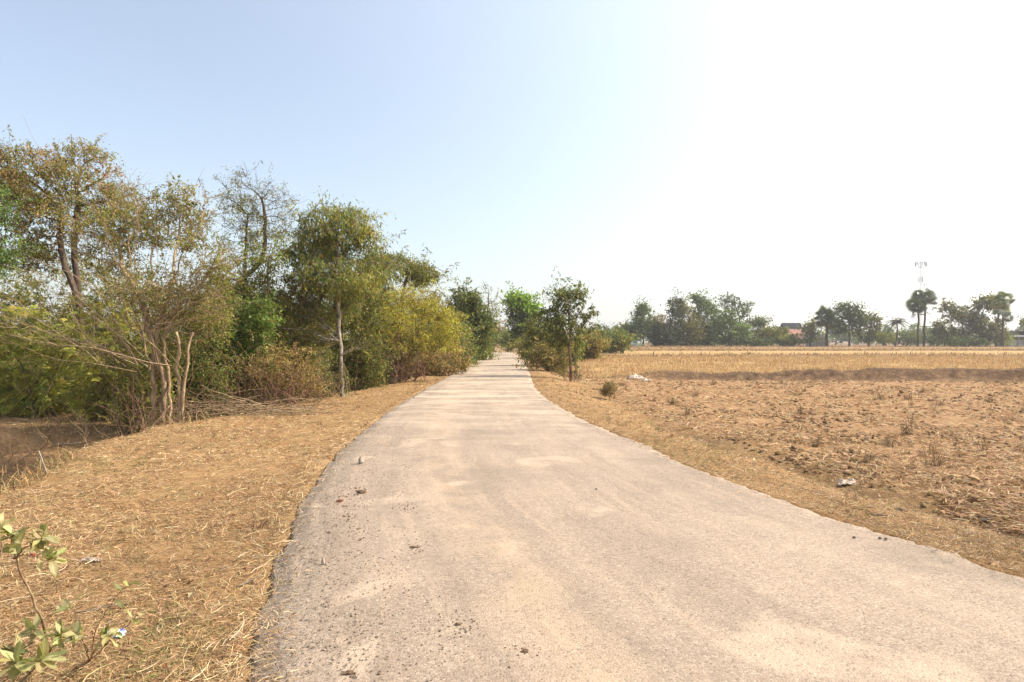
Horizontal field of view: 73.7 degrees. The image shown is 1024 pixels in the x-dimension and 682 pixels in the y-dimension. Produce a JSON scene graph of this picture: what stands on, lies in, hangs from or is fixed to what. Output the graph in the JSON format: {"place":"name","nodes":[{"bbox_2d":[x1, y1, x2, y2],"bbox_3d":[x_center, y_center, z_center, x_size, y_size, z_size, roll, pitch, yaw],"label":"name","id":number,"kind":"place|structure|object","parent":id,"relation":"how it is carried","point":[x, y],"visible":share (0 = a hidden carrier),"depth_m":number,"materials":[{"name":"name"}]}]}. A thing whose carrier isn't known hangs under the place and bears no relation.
{"place":"outdoors","nodes":[
{"label":"outdoors","id":0,"kind":"place"},
{"bbox_2d":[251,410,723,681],"bbox_3d":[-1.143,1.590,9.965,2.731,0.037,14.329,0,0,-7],"label":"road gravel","id":1,"kind":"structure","parent":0,"point":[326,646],"depth_m":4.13,"materials":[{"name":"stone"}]},
{"bbox_2d":[0,342,1023,681],"bbox_3d":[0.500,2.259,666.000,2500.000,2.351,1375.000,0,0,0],"label":"ground","id":2,"kind":"structure","parent":0,"point":[882,376],"depth_m":9.81,"materials":[{"name":"soil"}]},
{"bbox_2d":[0,179,48,280],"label":"leafy tree","id":3,"kind":"object","parent":2,"relation":"on","point":[4,257],"visible":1,"depth_m":18.05,"materials":[{"name":"green plant"}]},
{"bbox_2d":[0,347,50,387],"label":"thicket bush","id":4,"kind":"object","parent":2,"relation":"on","point":[18,363],"visible":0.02,"depth_m":21.00,"materials":[{"name":"green plant"}]},
{"bbox_2d":[0,636,69,681],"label":"leafy sapling","id":5,"kind":"object","parent":2,"relation":"on","point":[44,657],"visible":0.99,"depth_m":2.94,"materials":[{"name":"green plant"}]},
{"bbox_2d":[0,511,78,673],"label":"leafy sapling","id":6,"kind":"object","parent":2,"relation":"on","point":[15,548],"visible":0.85,"depth_m":3.02,"materials":[{"name":"green plant"}]},
{"bbox_2d":[0,404,79,473],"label":"dead bush","id":7,"kind":"object","parent":2,"relation":"on","point":[23,458],"visible":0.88,"depth_m":12.69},
{"bbox_2d":[0,259,99,385],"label":"thicket bush","id":8,"kind":"object","parent":2,"relation":"on","point":[28,299],"visible":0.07,"depth_m":26.75,"materials":[{"name":"green plant"}]},
{"bbox_2d":[0,302,105,418],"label":"feathery shrub","id":9,"kind":"object","parent":2,"relation":"on","point":[41,399],"visible":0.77,"depth_m":17.25,"materials":[{"name":"green plant"}]},
{"bbox_2d":[1,379,140,452],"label":"dead bush","id":10,"kind":"object","parent":2,"relation":"on","point":[82,424],"visible":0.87,"depth_m":14.82,"materials":[{"name":"plant"}]},
{"bbox_2d":[0,235,143,383],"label":"thicket bush","id":11,"kind":"object","parent":2,"relation":"on","point":[25,302],"visible":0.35,"depth_m":24.82,"materials":[{"name":"green plant"}]},
{"bbox_2d":[0,124,150,372],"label":"tall tree","id":12,"kind":"object","parent":2,"relation":"on","point":[14,178],"visible":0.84,"depth_m":20.99,"materials":[{"name":"green plant"}]},
{"bbox_2d":[0,342,158,413],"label":"green shrub","id":13,"kind":"object","parent":2,"relation":"on","point":[13,389],"visible":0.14,"depth_m":18.30,"materials":[{"name":"green plant"}]},
{"bbox_2d":[47,278,154,422],"bbox_3d":[-9.916,0.168,16.685,2.983,4.342,2.181,0,0,0],"label":"feathery shrub","id":14,"kind":"object","parent":2,"relation":"on","point":[96,393],"visible":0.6,"depth_m":16.54,"materials":[{"name":"green plant"}]},
{"bbox_2d":[52,580,158,660],"bbox_3d":[-2.034,1.406,3.272,0.527,0.523,0.391,0,0,23],"label":"leafy sapling","id":15,"kind":"object","parent":2,"relation":"on","point":[75,635],"visible":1,"depth_m":3.21,"materials":[{"name":"green plant"}]},
{"bbox_2d":[48,269,220,388],"bbox_3d":[-13.603,-0.317,26.136,7.076,5.193,5.329,0,0,0],"label":"thicket bush","id":16,"kind":"object","parent":2,"relation":"on","point":[136,334],"visible":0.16,"depth_m":25.11,"materials":[{"name":"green plant"}]},
{"bbox_2d":[71,317,203,434],"bbox_3d":[-8.551,0.909,15.498,2.721,3.028,1.753,0,0,0],"label":"olive shrub","id":17,"kind":"object","parent":2,"relation":"on","point":[117,374],"visible":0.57,"depth_m":15.43,"materials":[{"name":"brown plant"}]},
{"bbox_2d":[43,167,251,427],"bbox_3d":[-8.152,-0.820,15.619,5.385,6.511,3.162,0,0,23],"label":"multi stem tree","id":18,"kind":"object","parent":2,"relation":"on","point":[146,223],"visible":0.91,"depth_m":15.34,"materials":[{"name":"green plant"}]},
{"bbox_2d":[0,121,183,371],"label":"dead branches","id":19,"kind":"object","parent":18,"relation":"attached to","point":[125,344],"visible":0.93,"depth_m":14.40,"materials":[{"name":"wood"}]},
{"bbox_2d":[122,180,267,332],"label":"dead branches","id":20,"kind":"object","parent":18,"relation":"attached to","point":[169,314],"visible":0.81,"depth_m":14.62,"materials":[{"name":"wood"}]},
{"bbox_2d":[75,347,248,435],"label":"dead branches","id":21,"kind":"object","parent":2,"relation":"on","point":[149,414],"visible":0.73,"depth_m":14.26,"materials":[{"name":"wood"}]},
{"bbox_2d":[174,331,193,422],"bbox_3d":[-7.059,1.069,14.693,0.427,2.555,0.120,0,0,0],"label":"lopped tree","id":22,"kind":"object","parent":2,"relation":"on","point":[180,401],"visible":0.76,"depth_m":14.67,"materials":[{"name":"wood"}]},
{"bbox_2d":[137,334,233,407],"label":"thicket bush","id":23,"kind":"object","parent":2,"relation":"on","point":[174,387],"visible":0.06,"depth_m":18.62,"materials":[{"name":"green plant"}]},
{"bbox_2d":[167,270,249,421],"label":"olive shrub","id":24,"kind":"object","parent":2,"relation":"on","point":[204,371],"visible":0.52,"depth_m":16.84,"materials":[{"name":"green plant"}]},
{"bbox_2d":[174,288,290,415],"bbox_3d":[-7.777,0.639,18.753,3.344,4.155,2.382,0,0,-14],"label":"green shrub","id":25,"kind":"object","parent":2,"relation":"on","point":[258,324],"visible":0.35,"depth_m":18.37,"materials":[{"name":"green plant"}]},
{"bbox_2d":[132,386,361,422],"bbox_3d":[-6.120,1.412,15.531,5.373,0.891,1.841,0,0,-9],"label":"branch heap","id":26,"kind":"object","parent":2,"relation":"on","point":[255,408],"visible":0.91,"depth_m":15.43,"materials":[{"name":"wood"}]},
{"bbox_2d":[214,218,297,399],"bbox_3d":[-7.713,-0.532,19.559,3.086,5.901,2.041,0,0,0],"label":"tree","id":27,"kind":"object","parent":2,"relation":"on","point":[260,274],"visible":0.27,"depth_m":19.49,"materials":[{"name":"green plant"}]},
{"bbox_2d":[175,339,338,418],"bbox_3d":[-6.183,0.932,16.865,3.959,2.166,3.249,0,0,-23],"label":"dead bush","id":28,"kind":"object","parent":2,"relation":"on","point":[261,392],"visible":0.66,"depth_m":17.11,"materials":[{"name":"plant"}]},
{"bbox_2d":[242,514,273,529],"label":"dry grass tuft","id":29,"kind":"object","parent":2,"relation":"on","point":[253,524],"visible":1,"depth_m":5.87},
{"bbox_2d":[210,160,310,330],"bbox_3d":[-8.901,-2.228,24.084,3.514,8.335,2.485,0,0,0],"label":"sparse tree","id":30,"kind":"object","parent":2,"relation":"on","point":[253,213],"visible":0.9,"depth_m":23.93,"materials":[{"name":"green plant"}]},
{"bbox_2d":[185,270,351,351],"bbox_3d":[-9.903,-0.310,29.302,7.826,5.628,5.090,0,0,-9],"label":"thicket bush","id":31,"kind":"object","parent":2,"relation":"on","point":[294,320],"depth_m":28.47,"materials":[{"name":"green plant"}]},
{"bbox_2d":[198,260,345,401],"bbox_3d":[-7.434,-0.060,20.552,4.509,5.197,2.767,0,0,21],"label":"olive shrub","id":32,"kind":"object","parent":2,"relation":"on","point":[289,318],"visible":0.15,"depth_m":20.37,"materials":[{"name":"green plant"}]},
{"bbox_2d":[208,329,357,408],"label":"brown shrub","id":33,"kind":"object","parent":2,"relation":"on","point":[277,373],"visible":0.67,"depth_m":17.98,"materials":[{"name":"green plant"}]},
{"bbox_2d":[256,332,349,400],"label":"thicket bush","id":34,"kind":"object","parent":2,"relation":"on","point":[329,362],"visible":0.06,"depth_m":21.99,"materials":[{"name":"brown plant"}]},
{"bbox_2d":[258,357,354,402],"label":"dead bush","id":35,"kind":"object","parent":2,"relation":"on","point":[305,386],"visible":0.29,"depth_m":18.33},
{"bbox_2d":[251,185,412,396],"bbox_3d":[-5.497,-1.351,20.629,5.082,6.452,3.512,0,0,0],"label":"pale trunk tree","id":36,"kind":"object","parent":2,"relation":"on","point":[346,285],"visible":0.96,"depth_m":20.40,"materials":[{"name":"green plant"}]},
{"bbox_2d":[276,296,338,343],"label":"dead branches","id":37,"kind":"object","parent":36,"relation":"attached to","point":[330,339],"visible":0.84,"depth_m":20.23,"materials":[{"name":"wood"}]},
{"bbox_2d":[300,347,363,396],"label":"dead branches","id":38,"kind":"object","parent":2,"relation":"on","point":[337,386],"visible":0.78,"depth_m":19.75,"materials":[{"name":"brown plant"}]},
{"bbox_2d":[300,278,409,396],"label":"olive shrub","id":39,"kind":"object","parent":2,"relation":"on","point":[366,368],"visible":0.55,"depth_m":23.92,"materials":[{"name":"green plant"}]},
{"bbox_2d":[317,320,407,392],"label":"thicket bush","id":40,"kind":"object","parent":2,"relation":"on","point":[389,367],"visible":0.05,"depth_m":26.89,"materials":[{"name":"green plant"}]},
{"bbox_2d":[332,242,458,384],"bbox_3d":[-5.359,-1.040,31.302,6.304,6.831,4.174,0,0,0],"label":"arching tree","id":41,"kind":"object","parent":2,"relation":"on","point":[426,271],"visible":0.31,"depth_m":30.73,"materials":[{"name":"green plant"}]},
{"bbox_2d":[330,300,478,380],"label":"thicket bush","id":42,"kind":"object","parent":2,"relation":"on","point":[428,329],"visible":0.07,"depth_m":35.83,"materials":[{"name":"green plant"}]},
{"bbox_2d":[350,316,460,383],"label":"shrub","id":43,"kind":"object","parent":2,"relation":"on","point":[405,371],"visible":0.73,"depth_m":26.92,"materials":[{"name":"plant"}]},
{"bbox_2d":[342,265,473,380],"bbox_3d":[-4.692,-0.564,27.896,6.102,5.101,3.613,0,0,15],"label":"yellow bush","id":44,"kind":"object","parent":2,"relation":"on","point":[397,314],"visible":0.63,"depth_m":27.70,"materials":[{"name":"green plant"}]},
{"bbox_2d":[385,340,474,376],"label":"brown shrub","id":45,"kind":"object","parent":2,"relation":"on","point":[462,366],"visible":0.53,"depth_m":32.84,"materials":[{"name":"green plant"}]},
{"bbox_2d":[402,289,483,364],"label":"thicket bush","id":46,"kind":"object","parent":2,"relation":"on","point":[477,338],"visible":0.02,"depth_m":45.91,"materials":[{"name":"green plant"}]},
{"bbox_2d":[434,311,487,366],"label":"olive shrub","id":47,"kind":"object","parent":2,"relation":"on","point":[475,346],"visible":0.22,"depth_m":41.86,"materials":[{"name":"green plant"}]},
{"bbox_2d":[440,277,513,359],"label":"dark tree","id":48,"kind":"object","parent":2,"relation":"on","point":[469,302],"visible":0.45,"depth_m":51.58,"materials":[{"name":"green plant"}]},
{"bbox_2d":[467,334,510,360],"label":"green shrub","id":49,"kind":"object","parent":2,"relation":"on","point":[489,353],"visible":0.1,"depth_m":58.01,"materials":[{"name":"green plant"}]},
{"bbox_2d":[488,312,508,351],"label":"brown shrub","id":50,"kind":"object","parent":2,"relation":"on","point":[498,329],"visible":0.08,"depth_m":117.64,"materials":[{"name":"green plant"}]},
{"bbox_2d":[482,286,515,332],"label":"sparse tree","id":51,"kind":"object","parent":2,"relation":"on","point":[489,302],"visible":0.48,"depth_m":65.88,"materials":[{"name":"green plant"}]},
{"bbox_2d":[492,326,520,351],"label":"green shrub","id":52,"kind":"object","parent":2,"relation":"on","point":[501,339],"visible":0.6,"depth_m":111.28,"materials":[{"name":"green plant"}]},
{"bbox_2d":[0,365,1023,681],"bbox_3d":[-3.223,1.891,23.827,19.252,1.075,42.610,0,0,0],"label":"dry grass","id":53,"kind":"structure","parent":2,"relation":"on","point":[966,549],"depth_m":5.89,"materials":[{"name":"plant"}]},
{"bbox_2d":[501,281,544,339],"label":"bright tree","id":54,"kind":"object","parent":2,"relation":"on","point":[523,304],"visible":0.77,"depth_m":77.19,"materials":[{"name":"green plant"}]},
{"bbox_2d":[507,336,549,358],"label":"olive shrub","id":55,"kind":"object","parent":2,"relation":"on","point":[518,345],"visible":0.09,"depth_m":63.66,"materials":[{"name":"green plant"}]},
{"bbox_2d":[512,328,577,372],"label":"brown shrub","id":56,"kind":"object","parent":2,"relation":"on","point":[541,356],"visible":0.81,"depth_m":37.75,"materials":[{"name":"green plant"}]},
{"bbox_2d":[515,314,589,367],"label":"dark shrub","id":57,"kind":"object","parent":2,"relation":"on","point":[531,333],"visible":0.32,"depth_m":43.92,"materials":[{"name":"green plant"}]},
{"bbox_2d":[518,265,599,380],"bbox_3d":[2.305,-0.690,31.113,3.358,5.374,2.962,0,0,-19],"label":"open crowned tree","id":58,"kind":"object","parent":2,"relation":"on","point":[559,320],"visible":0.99,"depth_m":30.94,"materials":[{"name":"green plant"}]},
{"bbox_2d":[558,353,595,381],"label":"dead branches","id":59,"kind":"object","parent":2,"relation":"on","point":[575,373],"visible":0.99,"depth_m":30.49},
{"bbox_2d":[568,316,616,359],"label":"olive shrub","id":60,"kind":"object","parent":2,"relation":"on","point":[597,346],"visible":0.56,"depth_m":61.50,"materials":[{"name":"green plant"}]},
{"bbox_2d":[595,377,621,398],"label":"bush","id":61,"kind":"object","parent":2,"relation":"on","point":[607,389],"visible":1,"depth_m":22.56,"materials":[{"name":"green plant"}]},
{"bbox_2d":[586,322,646,353],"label":"olive shrub","id":62,"kind":"object","parent":2,"relation":"on","point":[622,340],"visible":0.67,"depth_m":95.42,"materials":[{"name":"green plant"}]},
{"bbox_2d":[607,320,630,344],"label":"broadleaf tree","id":63,"kind":"object","parent":2,"relation":"on","point":[624,325],"visible":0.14,"depth_m":170.92,"materials":[{"name":"green plant"}]},
{"bbox_2d":[613,297,658,345],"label":"broadleaf tree","id":64,"kind":"object","parent":2,"relation":"on","point":[641,311],"visible":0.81,"depth_m":167.16,"materials":[{"name":"green plant"}]},
{"bbox_2d":[652,313,669,327],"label":"broadleaf tree","id":65,"kind":"object","parent":2,"relation":"on","point":[661,320],"visible":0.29,"depth_m":181.16,"materials":[{"name":"green plant"}]},
{"bbox_2d":[643,287,689,345],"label":"broadleaf tree","id":66,"kind":"object","parent":2,"relation":"on","point":[665,335],"visible":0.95,"depth_m":159.14,"materials":[{"name":"green plant"}]},
{"bbox_2d":[663,295,709,345],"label":"broadleaf tree","id":67,"kind":"object","parent":2,"relation":"on","point":[687,330],"visible":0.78,"depth_m":160.66,"materials":[{"name":"green plant"}]},
{"bbox_2d":[683,286,725,345],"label":"broadleaf tree","id":68,"kind":"object","parent":2,"relation":"on","point":[700,302],"visible":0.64,"depth_m":167.13,"materials":[{"name":"green plant"}]},
{"bbox_2d":[705,307,755,346],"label":"broadleaf tree","id":69,"kind":"object","parent":2,"relation":"on","point":[731,322],"visible":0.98,"depth_m":161.31,"materials":[{"name":"green plant"}]},
{"bbox_2d":[715,291,755,345],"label":"broadleaf tree","id":70,"kind":"object","parent":2,"relation":"on","point":[727,301],"visible":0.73,"depth_m":177.58,"materials":[{"name":"green plant"}]},
{"bbox_2d":[735,336,784,346],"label":"bush","id":71,"kind":"object","parent":2,"relation":"on","point":[750,341],"visible":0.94,"depth_m":158.32,"materials":[{"name":"green plant"}]},
{"bbox_2d":[745,315,774,338],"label":"broadleaf tree","id":72,"kind":"object","parent":2,"relation":"on","point":[761,323],"visible":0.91,"depth_m":171.74,"materials":[{"name":"green plant"}]},
{"bbox_2d":[749,325,790,344],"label":"bush","id":73,"kind":"object","parent":2,"relation":"on","point":[767,333],"visible":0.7,"depth_m":163.72,"materials":[{"name":"green plant"}]},
{"bbox_2d":[764,326,810,346],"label":"bush","id":74,"kind":"object","parent":2,"relation":"on","point":[790,340],"visible":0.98,"depth_m":159.09,"materials":[{"name":"green plant"}]},
{"bbox_2d":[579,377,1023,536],"bbox_3d":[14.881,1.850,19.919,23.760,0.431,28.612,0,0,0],"label":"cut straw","id":75,"kind":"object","parent":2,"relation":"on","point":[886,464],"visible":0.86,"depth_m":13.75,"materials":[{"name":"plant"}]},
{"bbox_2d":[584,378,1023,528],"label":"dry field","id":76,"kind":"structure","parent":2,"relation":"on","point":[869,437],"depth_m":13.40,"materials":[{"name":"soil"}]},
{"bbox_2d":[794,313,822,346],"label":"broadleaf tree","id":77,"kind":"object","parent":2,"relation":"on","point":[810,328],"visible":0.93,"depth_m":159.40,"materials":[{"name":"green plant"}]},
{"bbox_2d":[805,334,824,346],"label":"farm shed","id":78,"kind":"structure","parent":2,"relation":"on","point":[820,343],"depth_m":172.50,"materials":[{"name":"grey wood"}]},
{"bbox_2d":[813,303,839,346],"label":"fan palm","id":79,"kind":"object","parent":2,"relation":"on","point":[827,319],"visible":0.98,"depth_m":154.57,"materials":[{"name":"green plant"}]},
{"bbox_2d":[820,327,863,344],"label":"distant tree","id":80,"kind":"object","parent":2,"relation":"on","point":[842,338],"visible":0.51,"depth_m":279.41,"materials":[{"name":"green plant"}]},
{"bbox_2d":[836,478,856,485],"bbox_3d":[4.665,1.949,9.500,0.300,0.093,0.160,0,0,0],"label":"cloth rag","id":81,"kind":"object","parent":2,"relation":"on","point":[839,482],"visible":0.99,"depth_m":9.46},
{"bbox_2d":[830,299,877,346],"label":"broadleaf tree","id":82,"kind":"object","parent":2,"relation":"on","point":[850,311],"visible":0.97,"depth_m":157.28,"materials":[{"name":"green plant"}]},
{"bbox_2d":[856,309,888,346],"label":"broadleaf tree","id":83,"kind":"object","parent":2,"relation":"on","point":[872,322],"visible":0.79,"depth_m":159.34,"materials":[{"name":"green plant"}]},
{"bbox_2d":[866,330,897,345],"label":"bush","id":84,"kind":"object","parent":2,"relation":"on","point":[886,338],"visible":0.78,"depth_m":171.55,"materials":[{"name":"green plant"}]},
{"bbox_2d":[871,434,898,447],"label":"grass tuft","id":85,"kind":"object","parent":2,"relation":"on","point":[890,443],"visible":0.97,"depth_m":12.34,"materials":[{"name":"plant"}]},
{"bbox_2d":[868,324,904,344],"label":"distant tree","id":86,"kind":"object","parent":2,"relation":"on","point":[890,330],"visible":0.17,"depth_m":255.34,"materials":[{"name":"green plant"}]},
{"bbox_2d":[883,317,910,346],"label":"coconut palm","id":87,"kind":"object","parent":2,"relation":"on","point":[896,321],"visible":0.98,"depth_m":169.86,"materials":[{"name":"green plant"}]},
{"bbox_2d":[895,419,916,434],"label":"grass tuft","id":88,"kind":"object","parent":2,"relation":"on","point":[906,430],"visible":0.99,"depth_m":13.89,"materials":[{"name":"plant"}]},
{"bbox_2d":[892,330,928,345],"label":"bush","id":89,"kind":"object","parent":2,"relation":"on","point":[911,338],"visible":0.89,"depth_m":188.50,"materials":[{"name":"green plant"}]},
{"bbox_2d":[895,323,933,344],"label":"distant tree","id":90,"kind":"object","parent":2,"relation":"on","point":[913,326],"visible":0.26,"depth_m":277.77,"materials":[{"name":"green plant"}]},
{"bbox_2d":[904,294,930,345],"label":"fan palm","id":91,"kind":"object","parent":2,"relation":"on","point":[918,306],"visible":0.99,"depth_m":159.82,"materials":[{"name":"green plant"}]},
{"bbox_2d":[915,261,926,343],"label":"telecom mast","id":92,"kind":"object","parent":2,"relation":"on","point":[925,263],"visible":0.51,"depth_m":359.91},
{"bbox_2d":[910,287,939,345],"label":"fan palm","id":93,"kind":"object","parent":2,"relation":"on","point":[929,293],"visible":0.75,"depth_m":163.65,"materials":[{"name":"green plant"}]},
{"bbox_2d":[919,331,951,345],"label":"bush","id":94,"kind":"object","parent":2,"relation":"on","point":[929,340],"visible":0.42,"depth_m":190.59,"materials":[{"name":"green plant"}]},
{"bbox_2d":[917,441,956,468],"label":"grass tuft","id":95,"kind":"object","parent":2,"relation":"on","point":[938,465],"visible":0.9,"depth_m":10.25,"materials":[{"name":"plant"}]},
{"bbox_2d":[926,318,964,345],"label":"bush","id":96,"kind":"object","parent":2,"relation":"on","point":[939,332],"visible":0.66,"depth_m":164.66,"materials":[{"name":"green plant"}]},
{"bbox_2d":[932,296,987,338],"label":"broadleaf tree","id":97,"kind":"object","parent":2,"relation":"on","point":[954,313],"visible":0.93,"depth_m":157.18,"materials":[{"name":"green plant"}]},
{"bbox_2d":[940,330,992,346],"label":"bush","id":98,"kind":"object","parent":2,"relation":"on","point":[965,342],"visible":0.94,"depth_m":148.67,"materials":[{"name":"green plant"}]},
{"bbox_2d":[957,291,1016,346],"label":"broadleaf tree","id":99,"kind":"object","parent":2,"relation":"on","point":[987,301],"visible":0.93,"depth_m":155.09,"materials":[{"name":"green plant"}]},
{"bbox_2d":[985,289,1016,345],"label":"fan palm","id":100,"kind":"object","parent":2,"relation":"on","point":[1002,295],"visible":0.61,"depth_m":157.19,"materials":[{"name":"green plant"}]},
{"bbox_2d":[991,307,1014,346],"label":"fan palm","id":101,"kind":"object","parent":2,"relation":"on","point":[1006,317],"visible":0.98,"depth_m":149.79,"materials":[{"name":"green plant"}]},
{"bbox_2d":[997,331,1023,346],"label":"farm shed","id":102,"kind":"structure","parent":2,"relation":"on","point":[1020,342],"depth_m":172.50,"materials":[{"name":"grey wood"}]},
{"bbox_2d":[1012,313,1023,339],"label":"broadleaf tree","id":103,"kind":"object","parent":2,"relation":"on","point":[1021,323],"visible":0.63,"depth_m":184.84,"materials":[{"name":"green plant"}]},
{"bbox_2d":[0,0,1023,341],"label":"sky","id":104,"kind":"structure","parent":0,"point":[789,158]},
{"bbox_2d":[250,352,1023,681],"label":"road","id":105,"kind":"structure","parent":0,"point":[644,564],"depth_m":4.64,"materials":[{"name":"concrete"}]},
{"bbox_2d":[550,344,1023,382],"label":"stubble grass","id":106,"kind":"structure","parent":0,"point":[799,360],"depth_m":55.00,"materials":[{"name":"plant"}]},
{"bbox_2d":[781,323,804,345],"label":"village house","id":107,"kind":"structure","parent":0,"point":[792,326],"depth_m":207.00,"materials":[{"name":"red"}]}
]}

